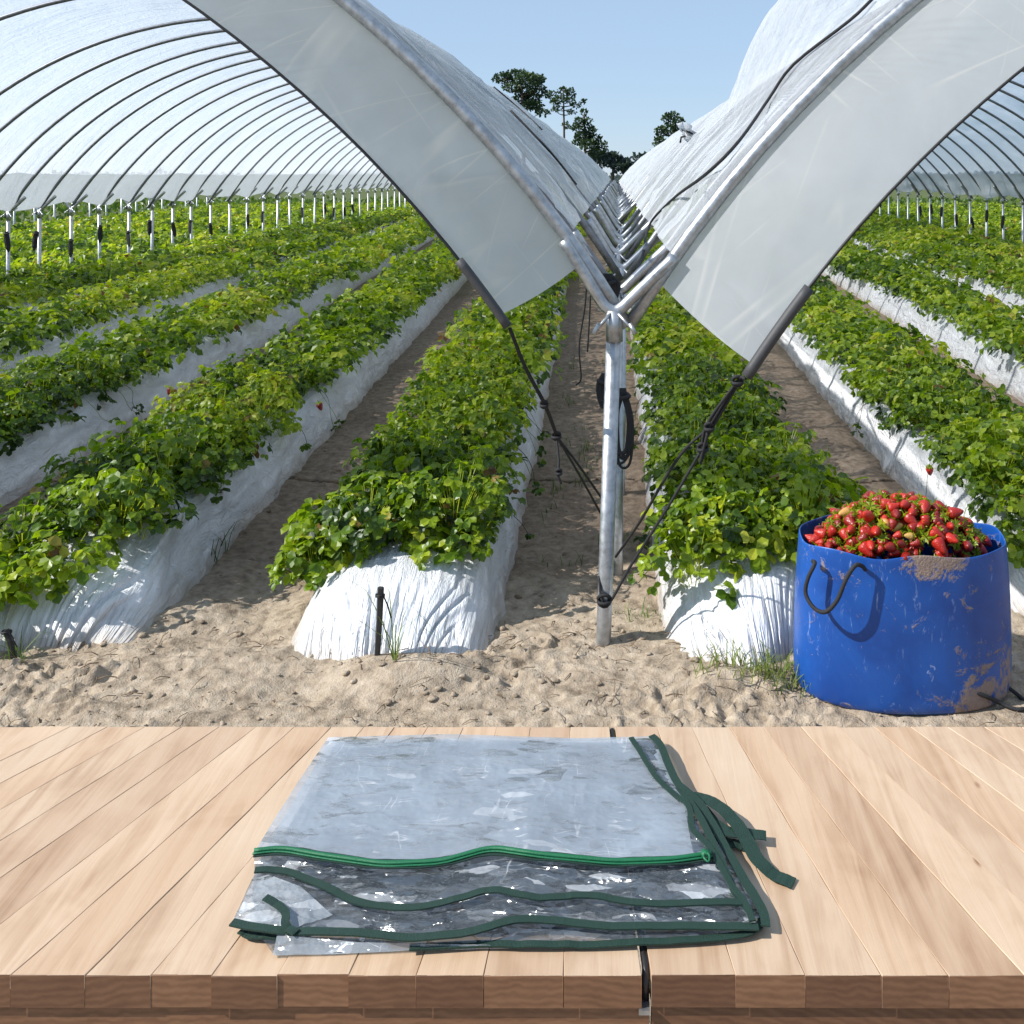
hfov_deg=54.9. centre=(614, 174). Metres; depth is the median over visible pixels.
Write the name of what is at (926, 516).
strawberry
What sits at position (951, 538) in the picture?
strawberry
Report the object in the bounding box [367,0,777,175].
sky
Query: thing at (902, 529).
strawberry
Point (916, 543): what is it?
strawberry
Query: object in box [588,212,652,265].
tunnel leg
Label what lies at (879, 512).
strawberry
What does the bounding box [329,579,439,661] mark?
grass tuft
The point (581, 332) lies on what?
hanging rope
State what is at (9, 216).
tunnel leg
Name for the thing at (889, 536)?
strawberry
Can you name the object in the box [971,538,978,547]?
strawberry
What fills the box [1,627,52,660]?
grass tuft
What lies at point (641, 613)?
grass tuft
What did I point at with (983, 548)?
strawberry
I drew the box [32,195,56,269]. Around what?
tunnel leg
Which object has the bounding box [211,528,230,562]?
grass tuft
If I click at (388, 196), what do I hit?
tunnel leg
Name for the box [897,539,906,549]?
strawberry
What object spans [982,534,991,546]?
strawberry
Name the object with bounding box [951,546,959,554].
strawberry
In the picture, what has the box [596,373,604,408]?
rope coil
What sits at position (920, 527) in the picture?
strawberry
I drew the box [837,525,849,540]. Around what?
strawberry
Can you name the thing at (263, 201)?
tunnel leg
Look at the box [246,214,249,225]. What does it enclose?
rope coil
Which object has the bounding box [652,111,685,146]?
pine tree
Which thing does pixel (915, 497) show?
strawberry
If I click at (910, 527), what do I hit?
strawberry
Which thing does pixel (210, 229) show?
rope coil
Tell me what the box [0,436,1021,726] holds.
soil crumbs
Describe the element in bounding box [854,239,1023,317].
planting bed
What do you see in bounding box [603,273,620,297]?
rope coil
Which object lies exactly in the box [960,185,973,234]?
tunnel leg
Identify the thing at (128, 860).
table
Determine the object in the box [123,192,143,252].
tunnel leg
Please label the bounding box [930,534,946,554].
strawberry
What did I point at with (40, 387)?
strawberry row
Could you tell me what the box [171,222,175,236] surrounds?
rope coil
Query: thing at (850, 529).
strawberry
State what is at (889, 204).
tunnel leg
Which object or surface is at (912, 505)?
strawberry
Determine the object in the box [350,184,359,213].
tunnel leg
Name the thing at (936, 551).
strawberry
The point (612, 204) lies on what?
tunnel leg
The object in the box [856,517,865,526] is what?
strawberry
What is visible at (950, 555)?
strawberry
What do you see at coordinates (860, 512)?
strawberry
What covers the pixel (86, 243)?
strawberry row
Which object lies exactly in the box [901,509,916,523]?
strawberry
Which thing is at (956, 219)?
rope coil
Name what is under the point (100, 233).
rope coil
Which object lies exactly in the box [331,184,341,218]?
tunnel leg
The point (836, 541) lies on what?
strawberry
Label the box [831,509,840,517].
strawberry
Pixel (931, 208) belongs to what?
rope coil
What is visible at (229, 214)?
tunnel leg
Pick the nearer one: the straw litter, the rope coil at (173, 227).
the straw litter
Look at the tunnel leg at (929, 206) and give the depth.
25.10 m
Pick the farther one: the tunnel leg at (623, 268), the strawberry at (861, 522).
the tunnel leg at (623, 268)
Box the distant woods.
[607,173,621,183]
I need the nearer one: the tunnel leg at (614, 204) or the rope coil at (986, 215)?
the tunnel leg at (614, 204)
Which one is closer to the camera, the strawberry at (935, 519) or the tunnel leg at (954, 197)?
the strawberry at (935, 519)
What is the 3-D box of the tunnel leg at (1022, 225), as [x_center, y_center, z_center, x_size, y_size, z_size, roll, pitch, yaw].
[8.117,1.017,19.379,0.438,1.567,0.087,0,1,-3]
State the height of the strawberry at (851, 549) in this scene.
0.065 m
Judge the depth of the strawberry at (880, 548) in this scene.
3.11 m
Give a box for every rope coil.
[3,231,10,251]
[32,231,38,250]
[68,239,73,256]
[97,225,102,242]
[126,230,130,246]
[147,220,151,235]
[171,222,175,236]
[188,219,191,233]
[208,223,212,236]
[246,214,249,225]
[261,211,264,222]
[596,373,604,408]
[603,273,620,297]
[617,388,633,468]
[930,204,932,214]
[955,214,957,225]
[970,217,973,227]
[985,210,988,221]
[1000,215,1004,228]
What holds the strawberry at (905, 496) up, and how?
on the strawberry at (915, 497)
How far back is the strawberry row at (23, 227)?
28.00 m
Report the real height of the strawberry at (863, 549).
0.053 m
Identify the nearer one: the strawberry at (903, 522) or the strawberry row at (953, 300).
the strawberry at (903, 522)
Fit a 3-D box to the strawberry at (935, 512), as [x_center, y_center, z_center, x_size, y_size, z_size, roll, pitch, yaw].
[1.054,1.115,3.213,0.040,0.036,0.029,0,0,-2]
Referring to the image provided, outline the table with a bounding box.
[0,726,1023,1023]
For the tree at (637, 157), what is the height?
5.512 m
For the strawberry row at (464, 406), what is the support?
on the planting bed at (458, 606)
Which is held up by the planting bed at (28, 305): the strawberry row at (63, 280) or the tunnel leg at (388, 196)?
the strawberry row at (63, 280)
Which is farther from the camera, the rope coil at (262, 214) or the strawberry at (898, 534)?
the rope coil at (262, 214)
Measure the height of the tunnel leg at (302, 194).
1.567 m
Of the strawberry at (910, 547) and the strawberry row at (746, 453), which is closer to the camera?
the strawberry at (910, 547)
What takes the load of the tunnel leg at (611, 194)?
on the ground at (550, 590)
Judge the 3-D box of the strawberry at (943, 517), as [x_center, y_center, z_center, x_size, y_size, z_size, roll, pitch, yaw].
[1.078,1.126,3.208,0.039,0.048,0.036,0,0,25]
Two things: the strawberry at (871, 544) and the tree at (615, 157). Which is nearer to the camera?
the strawberry at (871, 544)
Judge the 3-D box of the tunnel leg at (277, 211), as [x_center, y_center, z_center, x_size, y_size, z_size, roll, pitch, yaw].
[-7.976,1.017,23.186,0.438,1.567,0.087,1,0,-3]
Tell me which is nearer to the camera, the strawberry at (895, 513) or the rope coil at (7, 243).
the strawberry at (895, 513)
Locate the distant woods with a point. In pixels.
(617, 177)
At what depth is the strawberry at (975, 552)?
3.18 m
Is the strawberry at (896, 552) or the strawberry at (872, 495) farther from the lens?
the strawberry at (872, 495)
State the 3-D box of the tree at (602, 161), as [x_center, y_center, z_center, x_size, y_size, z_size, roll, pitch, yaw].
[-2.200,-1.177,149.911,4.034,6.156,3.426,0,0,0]
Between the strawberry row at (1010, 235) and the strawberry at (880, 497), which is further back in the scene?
the strawberry row at (1010, 235)
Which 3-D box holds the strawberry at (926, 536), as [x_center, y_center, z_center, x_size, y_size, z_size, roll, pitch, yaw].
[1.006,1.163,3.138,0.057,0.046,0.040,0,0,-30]
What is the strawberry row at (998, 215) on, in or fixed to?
on the planting bed
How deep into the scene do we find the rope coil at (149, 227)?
16.84 m
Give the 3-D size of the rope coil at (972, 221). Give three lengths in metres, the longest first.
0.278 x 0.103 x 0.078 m
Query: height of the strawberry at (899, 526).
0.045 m
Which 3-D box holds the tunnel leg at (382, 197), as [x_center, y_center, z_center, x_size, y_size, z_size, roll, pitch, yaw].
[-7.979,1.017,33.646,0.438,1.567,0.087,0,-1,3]
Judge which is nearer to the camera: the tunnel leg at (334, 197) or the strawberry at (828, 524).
the strawberry at (828, 524)
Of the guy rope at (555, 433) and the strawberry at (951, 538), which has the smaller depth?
the strawberry at (951, 538)
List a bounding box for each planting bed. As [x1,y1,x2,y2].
[0,220,403,378]
[0,234,436,508]
[0,249,243,333]
[0,264,467,651]
[291,277,567,660]
[628,308,796,667]
[777,316,1023,615]
[821,265,1023,402]
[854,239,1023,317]
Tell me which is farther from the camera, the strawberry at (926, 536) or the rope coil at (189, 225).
the rope coil at (189, 225)
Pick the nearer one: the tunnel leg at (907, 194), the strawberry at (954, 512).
the strawberry at (954, 512)
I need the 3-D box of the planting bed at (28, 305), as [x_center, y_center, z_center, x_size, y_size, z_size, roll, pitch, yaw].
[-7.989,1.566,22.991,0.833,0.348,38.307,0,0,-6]
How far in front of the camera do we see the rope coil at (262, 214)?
22.20 m
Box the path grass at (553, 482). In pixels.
[531,356,633,566]
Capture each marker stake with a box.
[0,628,17,659]
[374,586,391,655]
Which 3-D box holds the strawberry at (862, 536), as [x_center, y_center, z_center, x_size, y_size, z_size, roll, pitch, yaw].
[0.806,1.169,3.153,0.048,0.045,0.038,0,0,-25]
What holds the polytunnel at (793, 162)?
on the tunnel leg at (633, 279)
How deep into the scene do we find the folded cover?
1.38 m
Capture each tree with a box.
[491,68,551,117]
[548,86,586,137]
[569,108,607,158]
[587,147,610,168]
[604,151,622,181]
[615,156,633,174]
[622,160,636,175]
[631,151,646,160]
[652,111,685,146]
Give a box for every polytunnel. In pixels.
[0,0,627,328]
[618,0,1023,379]
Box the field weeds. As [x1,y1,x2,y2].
[0,195,1021,285]
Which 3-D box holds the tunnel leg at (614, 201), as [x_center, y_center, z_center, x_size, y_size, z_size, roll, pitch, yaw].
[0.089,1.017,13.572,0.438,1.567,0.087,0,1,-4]
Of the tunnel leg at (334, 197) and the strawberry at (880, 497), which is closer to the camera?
the strawberry at (880, 497)
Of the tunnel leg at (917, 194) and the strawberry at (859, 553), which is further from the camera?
the tunnel leg at (917, 194)
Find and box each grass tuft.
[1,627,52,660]
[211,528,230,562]
[217,520,240,553]
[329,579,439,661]
[614,597,660,621]
[678,633,814,698]
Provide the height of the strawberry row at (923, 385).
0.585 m
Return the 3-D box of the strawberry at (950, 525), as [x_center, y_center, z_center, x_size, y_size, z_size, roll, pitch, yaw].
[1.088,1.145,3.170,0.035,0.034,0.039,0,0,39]
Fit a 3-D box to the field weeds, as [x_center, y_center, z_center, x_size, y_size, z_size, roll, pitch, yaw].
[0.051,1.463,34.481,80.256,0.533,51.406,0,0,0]
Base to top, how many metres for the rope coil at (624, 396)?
0.338 m
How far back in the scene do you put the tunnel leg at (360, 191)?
30.76 m
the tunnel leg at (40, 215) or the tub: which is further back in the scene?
the tunnel leg at (40, 215)
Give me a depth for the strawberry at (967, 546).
3.12 m
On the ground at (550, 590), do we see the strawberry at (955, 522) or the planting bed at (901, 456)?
the planting bed at (901, 456)
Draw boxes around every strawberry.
[315,400,322,409]
[804,534,811,541]
[809,533,820,543]
[814,528,827,539]
[815,538,825,544]
[824,539,832,548]
[825,521,831,530]
[826,522,840,537]
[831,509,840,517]
[832,536,841,546]
[834,510,842,519]
[834,516,842,528]
[836,545,844,550]
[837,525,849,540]
[838,506,851,516]
[842,511,856,526]
[844,530,858,549]
[845,541,857,554]
[846,524,857,533]
[848,508,857,520]
[850,502,861,510]
[854,537,873,557]
[855,524,873,537]
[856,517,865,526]
[856,530,870,542]
[856,550,864,556]
[857,507,867,519]
[860,490,870,501]
[862,499,878,512]
[862,509,875,525]
[867,538,875,550]
[868,492,877,501]
[871,494,887,502]
[871,524,882,535]
[872,506,886,519]
[872,545,886,556]
[874,534,888,545]
[875,518,889,531]
[876,488,890,498]
[876,498,895,508]
[876,544,884,553]
[881,514,889,518]
[883,503,899,513]
[883,532,891,541]
[884,540,897,552]
[887,546,901,556]
[888,517,897,530]
[890,492,903,502]
[890,509,900,518]
[891,522,902,532]
[891,537,900,543]
[893,531,904,537]
[894,524,907,535]
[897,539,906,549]
[898,520,907,531]
[899,493,909,499]
[900,499,910,509]
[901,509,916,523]
[901,550,912,559]
[904,532,915,540]
[905,500,921,513]
[906,522,918,532]
[907,549,919,555]
[908,495,920,502]
[908,507,918,516]
[908,540,917,549]
[909,536,923,546]
[916,521,925,536]
[918,497,932,513]
[919,509,929,528]
[919,519,927,530]
[920,530,931,544]
[925,464,933,475]
[925,523,945,540]
[930,509,940,517]
[930,513,944,525]
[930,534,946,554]
[931,502,938,510]
[932,548,942,555]
[934,498,947,511]
[935,524,950,535]
[940,509,948,521]
[945,532,958,543]
[946,505,963,518]
[946,521,954,529]
[948,518,960,529]
[948,533,962,549]
[948,553,955,557]
[951,528,961,535]
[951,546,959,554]
[956,518,970,529]
[956,548,972,557]
[958,516,968,527]
[959,534,966,542]
[961,516,976,528]
[961,540,973,554]
[963,528,975,540]
[969,528,983,540]
[970,546,981,556]
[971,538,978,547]
[973,534,984,545]
[979,544,987,554]
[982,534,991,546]
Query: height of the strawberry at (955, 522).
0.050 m
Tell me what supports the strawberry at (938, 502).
on the strawberry
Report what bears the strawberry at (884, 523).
on the strawberry at (875, 530)
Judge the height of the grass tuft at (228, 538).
0.154 m
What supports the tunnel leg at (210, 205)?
on the ground at (550, 590)
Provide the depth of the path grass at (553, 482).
5.46 m
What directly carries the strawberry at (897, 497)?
on the strawberry
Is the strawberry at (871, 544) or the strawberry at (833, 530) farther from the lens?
the strawberry at (833, 530)
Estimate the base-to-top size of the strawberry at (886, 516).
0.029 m
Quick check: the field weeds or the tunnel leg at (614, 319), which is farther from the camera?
the field weeds
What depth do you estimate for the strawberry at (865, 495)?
3.33 m
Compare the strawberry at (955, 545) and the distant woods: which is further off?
the distant woods
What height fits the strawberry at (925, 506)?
0.052 m
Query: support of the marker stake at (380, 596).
on the ground at (550, 590)
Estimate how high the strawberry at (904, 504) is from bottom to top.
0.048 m
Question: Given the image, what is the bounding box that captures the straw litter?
[0,619,1023,726]
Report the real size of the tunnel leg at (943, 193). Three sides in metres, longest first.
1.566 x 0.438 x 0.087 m
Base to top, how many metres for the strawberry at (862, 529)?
0.061 m
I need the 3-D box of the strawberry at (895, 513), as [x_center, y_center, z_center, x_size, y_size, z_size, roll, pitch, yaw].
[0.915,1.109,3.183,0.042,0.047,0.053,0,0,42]
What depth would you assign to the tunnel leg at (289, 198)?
24.11 m
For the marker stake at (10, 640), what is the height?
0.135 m
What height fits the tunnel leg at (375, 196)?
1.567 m
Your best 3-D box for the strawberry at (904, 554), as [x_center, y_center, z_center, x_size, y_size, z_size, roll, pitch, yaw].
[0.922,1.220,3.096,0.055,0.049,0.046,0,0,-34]
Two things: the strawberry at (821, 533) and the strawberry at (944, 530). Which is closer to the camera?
the strawberry at (944, 530)
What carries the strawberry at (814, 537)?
on the strawberry
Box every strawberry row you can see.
[0,200,397,310]
[0,201,242,233]
[0,201,306,250]
[0,201,332,262]
[0,201,363,282]
[0,201,418,361]
[0,202,276,240]
[0,215,434,455]
[0,236,461,610]
[265,215,586,591]
[606,206,884,610]
[788,275,1023,568]
[829,240,1023,368]
[850,220,1023,297]
[867,211,1023,264]
[875,204,1023,243]
[882,201,1021,229]
[906,201,1021,221]
[940,201,1021,215]
[971,201,1021,210]
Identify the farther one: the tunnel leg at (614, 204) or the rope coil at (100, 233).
the rope coil at (100, 233)
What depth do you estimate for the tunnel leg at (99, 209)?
15.18 m
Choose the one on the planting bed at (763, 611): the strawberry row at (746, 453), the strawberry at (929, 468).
the strawberry row at (746, 453)
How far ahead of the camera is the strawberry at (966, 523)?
3.23 m
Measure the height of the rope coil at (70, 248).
0.278 m
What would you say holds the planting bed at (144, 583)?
on the ground at (550, 590)
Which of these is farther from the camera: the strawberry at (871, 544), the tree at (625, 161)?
the tree at (625, 161)
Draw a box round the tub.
[793,514,1023,714]
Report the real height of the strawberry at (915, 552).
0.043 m
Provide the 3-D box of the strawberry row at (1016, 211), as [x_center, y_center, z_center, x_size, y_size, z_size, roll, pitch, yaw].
[13.419,1.335,31.416,1.519,0.457,21.441,0,0,5]
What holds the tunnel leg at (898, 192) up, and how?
on the ground at (550, 590)
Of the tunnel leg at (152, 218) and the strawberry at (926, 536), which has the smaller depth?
the strawberry at (926, 536)
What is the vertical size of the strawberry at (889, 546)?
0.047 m
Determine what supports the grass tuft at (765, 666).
on the ground at (550, 590)
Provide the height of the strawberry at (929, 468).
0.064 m
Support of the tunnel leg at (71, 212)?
on the ground at (550, 590)
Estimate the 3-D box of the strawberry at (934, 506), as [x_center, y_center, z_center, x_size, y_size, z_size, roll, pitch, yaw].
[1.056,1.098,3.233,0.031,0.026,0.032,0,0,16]
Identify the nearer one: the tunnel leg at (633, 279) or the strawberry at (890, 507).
the strawberry at (890, 507)
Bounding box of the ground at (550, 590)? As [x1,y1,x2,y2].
[0,186,1023,1023]
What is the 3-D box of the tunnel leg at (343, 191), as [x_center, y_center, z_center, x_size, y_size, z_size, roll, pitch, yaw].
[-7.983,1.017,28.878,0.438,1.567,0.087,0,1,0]
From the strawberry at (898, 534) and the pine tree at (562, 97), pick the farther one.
the pine tree at (562, 97)
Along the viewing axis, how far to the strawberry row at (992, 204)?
38.57 m
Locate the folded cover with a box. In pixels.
[229,734,795,951]
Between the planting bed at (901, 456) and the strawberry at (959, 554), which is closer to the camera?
the strawberry at (959, 554)
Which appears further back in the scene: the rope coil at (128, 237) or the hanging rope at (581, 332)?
the rope coil at (128, 237)
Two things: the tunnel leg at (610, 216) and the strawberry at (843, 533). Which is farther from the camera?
the tunnel leg at (610, 216)
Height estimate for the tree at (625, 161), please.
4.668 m
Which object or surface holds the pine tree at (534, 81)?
on the ground at (550, 590)
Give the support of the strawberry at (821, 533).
on the strawberry
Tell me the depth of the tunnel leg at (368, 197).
31.74 m
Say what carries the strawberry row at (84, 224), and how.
on the planting bed
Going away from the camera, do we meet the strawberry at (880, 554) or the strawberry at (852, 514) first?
the strawberry at (880, 554)
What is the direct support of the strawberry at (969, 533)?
on the strawberry at (975, 552)
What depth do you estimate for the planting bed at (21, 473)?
6.70 m
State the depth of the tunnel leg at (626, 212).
10.57 m
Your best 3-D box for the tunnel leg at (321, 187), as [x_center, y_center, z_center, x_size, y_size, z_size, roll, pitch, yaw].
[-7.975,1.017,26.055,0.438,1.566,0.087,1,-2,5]
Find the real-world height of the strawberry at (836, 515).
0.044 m
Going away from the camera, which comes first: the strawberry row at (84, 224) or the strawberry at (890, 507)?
the strawberry at (890, 507)
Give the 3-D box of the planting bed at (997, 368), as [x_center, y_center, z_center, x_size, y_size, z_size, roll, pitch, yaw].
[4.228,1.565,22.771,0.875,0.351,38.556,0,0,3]
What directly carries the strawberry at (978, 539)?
on the strawberry at (975, 552)
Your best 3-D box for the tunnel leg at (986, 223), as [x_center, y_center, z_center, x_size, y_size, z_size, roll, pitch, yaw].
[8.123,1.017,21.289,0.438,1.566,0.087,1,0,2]
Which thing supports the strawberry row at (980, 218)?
on the planting bed
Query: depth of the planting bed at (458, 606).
3.60 m
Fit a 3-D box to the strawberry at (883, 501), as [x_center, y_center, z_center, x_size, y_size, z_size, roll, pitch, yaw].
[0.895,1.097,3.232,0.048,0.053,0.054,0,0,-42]
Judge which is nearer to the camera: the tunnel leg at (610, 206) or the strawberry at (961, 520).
the strawberry at (961, 520)
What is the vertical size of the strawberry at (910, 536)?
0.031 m
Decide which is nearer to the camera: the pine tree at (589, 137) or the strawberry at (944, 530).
the strawberry at (944, 530)
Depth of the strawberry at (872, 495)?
3.30 m
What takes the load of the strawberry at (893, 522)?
on the strawberry at (889, 536)
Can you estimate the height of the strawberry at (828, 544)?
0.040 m
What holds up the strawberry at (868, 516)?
on the strawberry
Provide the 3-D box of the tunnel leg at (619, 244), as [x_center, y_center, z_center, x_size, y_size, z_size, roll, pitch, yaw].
[0.061,1.017,6.977,0.438,1.567,0.087,0,1,-4]
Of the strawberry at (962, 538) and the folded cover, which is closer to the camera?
the folded cover
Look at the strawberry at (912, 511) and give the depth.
3.17 m
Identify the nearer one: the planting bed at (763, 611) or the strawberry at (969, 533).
the strawberry at (969, 533)
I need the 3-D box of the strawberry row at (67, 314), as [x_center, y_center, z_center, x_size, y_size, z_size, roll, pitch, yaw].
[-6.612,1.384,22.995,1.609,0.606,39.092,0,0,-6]
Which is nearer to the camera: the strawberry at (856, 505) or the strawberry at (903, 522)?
the strawberry at (903, 522)
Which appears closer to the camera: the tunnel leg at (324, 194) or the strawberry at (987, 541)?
the strawberry at (987, 541)
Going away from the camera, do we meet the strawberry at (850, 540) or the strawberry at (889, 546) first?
the strawberry at (889, 546)
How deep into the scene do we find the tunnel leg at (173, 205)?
17.69 m
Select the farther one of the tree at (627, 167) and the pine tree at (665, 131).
the tree at (627, 167)
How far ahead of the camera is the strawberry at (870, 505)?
3.23 m
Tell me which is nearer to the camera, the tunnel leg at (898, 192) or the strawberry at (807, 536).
the strawberry at (807, 536)
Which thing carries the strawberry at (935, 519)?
on the strawberry
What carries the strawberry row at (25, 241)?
on the planting bed
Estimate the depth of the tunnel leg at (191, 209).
18.48 m
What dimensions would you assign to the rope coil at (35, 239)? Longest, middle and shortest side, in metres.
0.278 x 0.103 x 0.078 m
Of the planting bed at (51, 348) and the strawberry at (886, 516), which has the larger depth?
the planting bed at (51, 348)
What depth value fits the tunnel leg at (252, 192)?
21.28 m
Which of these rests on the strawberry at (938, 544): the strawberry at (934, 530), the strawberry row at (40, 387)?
the strawberry at (934, 530)
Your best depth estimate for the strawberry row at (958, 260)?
15.37 m
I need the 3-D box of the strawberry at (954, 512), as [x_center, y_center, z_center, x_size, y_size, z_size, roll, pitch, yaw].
[1.115,1.123,3.226,0.052,0.050,0.058,0,0,-45]
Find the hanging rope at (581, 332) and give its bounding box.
[576,250,592,385]
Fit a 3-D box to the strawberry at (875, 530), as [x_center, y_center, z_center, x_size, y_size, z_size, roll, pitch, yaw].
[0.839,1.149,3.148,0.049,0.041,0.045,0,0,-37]
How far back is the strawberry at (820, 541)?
3.22 m
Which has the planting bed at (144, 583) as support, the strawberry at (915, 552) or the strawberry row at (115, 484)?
the strawberry row at (115, 484)
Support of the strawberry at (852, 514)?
on the strawberry
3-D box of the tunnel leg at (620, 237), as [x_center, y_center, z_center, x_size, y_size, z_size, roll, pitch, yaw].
[0.062,1.017,7.733,0.438,1.566,0.087,0,0,-1]
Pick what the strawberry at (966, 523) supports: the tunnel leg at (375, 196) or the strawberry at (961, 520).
the strawberry at (961, 520)
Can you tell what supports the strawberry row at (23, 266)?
on the planting bed
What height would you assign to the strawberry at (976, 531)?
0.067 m
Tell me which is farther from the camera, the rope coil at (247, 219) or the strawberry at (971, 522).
the rope coil at (247, 219)
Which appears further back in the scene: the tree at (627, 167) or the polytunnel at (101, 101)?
the tree at (627, 167)
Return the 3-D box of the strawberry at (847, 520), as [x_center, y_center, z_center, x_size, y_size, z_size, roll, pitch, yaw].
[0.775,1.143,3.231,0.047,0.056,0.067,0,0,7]
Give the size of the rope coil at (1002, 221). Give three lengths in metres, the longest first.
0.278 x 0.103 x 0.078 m
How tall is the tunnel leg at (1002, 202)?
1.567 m
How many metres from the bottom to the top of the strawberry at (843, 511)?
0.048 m
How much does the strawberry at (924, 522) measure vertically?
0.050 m
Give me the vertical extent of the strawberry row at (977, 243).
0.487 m
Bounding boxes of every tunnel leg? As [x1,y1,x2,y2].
[0,196,25,282]
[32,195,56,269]
[64,194,87,263]
[93,193,113,258]
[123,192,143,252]
[147,191,165,250]
[167,190,185,243]
[186,189,203,238]
[206,189,222,238]
[225,188,240,234]
[243,188,256,231]
[259,187,272,230]
[274,187,287,227]
[285,186,297,223]
[299,185,311,223]
[311,185,323,222]
[322,185,331,222]
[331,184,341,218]
[340,184,350,218]
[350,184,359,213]
[357,183,366,215]
[365,183,374,213]
[373,183,381,209]
[381,183,388,210]
[385,184,392,206]
[558,237,678,646]
[573,229,667,575]
[586,218,659,494]
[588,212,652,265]
[593,207,647,256]
[596,204,640,240]
[599,200,640,233]
[600,196,636,230]
[602,194,625,225]
[604,192,623,211]
[605,191,623,209]
[605,193,627,220]
[607,189,620,206]
[888,193,891,215]
[895,189,900,217]
[906,192,908,219]
[910,183,921,220]
[924,187,933,223]
[935,186,945,228]
[947,184,958,228]
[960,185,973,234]
[979,188,990,236]
[993,186,1007,239]
[1013,186,1023,242]
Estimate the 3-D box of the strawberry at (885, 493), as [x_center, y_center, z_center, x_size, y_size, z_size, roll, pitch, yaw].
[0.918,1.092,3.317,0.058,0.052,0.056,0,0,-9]
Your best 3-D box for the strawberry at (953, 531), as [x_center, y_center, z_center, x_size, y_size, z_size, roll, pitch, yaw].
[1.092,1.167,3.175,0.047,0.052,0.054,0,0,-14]
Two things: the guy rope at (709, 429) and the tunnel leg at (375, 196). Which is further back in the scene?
the tunnel leg at (375, 196)
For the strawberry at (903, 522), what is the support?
in the tub
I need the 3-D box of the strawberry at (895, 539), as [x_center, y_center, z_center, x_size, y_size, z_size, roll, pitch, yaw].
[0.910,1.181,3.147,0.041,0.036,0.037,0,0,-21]
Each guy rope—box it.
[508,327,600,513]
[597,375,746,607]
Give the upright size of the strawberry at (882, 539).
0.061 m
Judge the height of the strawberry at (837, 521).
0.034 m
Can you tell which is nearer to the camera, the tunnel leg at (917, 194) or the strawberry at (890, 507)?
the strawberry at (890, 507)
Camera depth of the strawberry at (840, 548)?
3.15 m

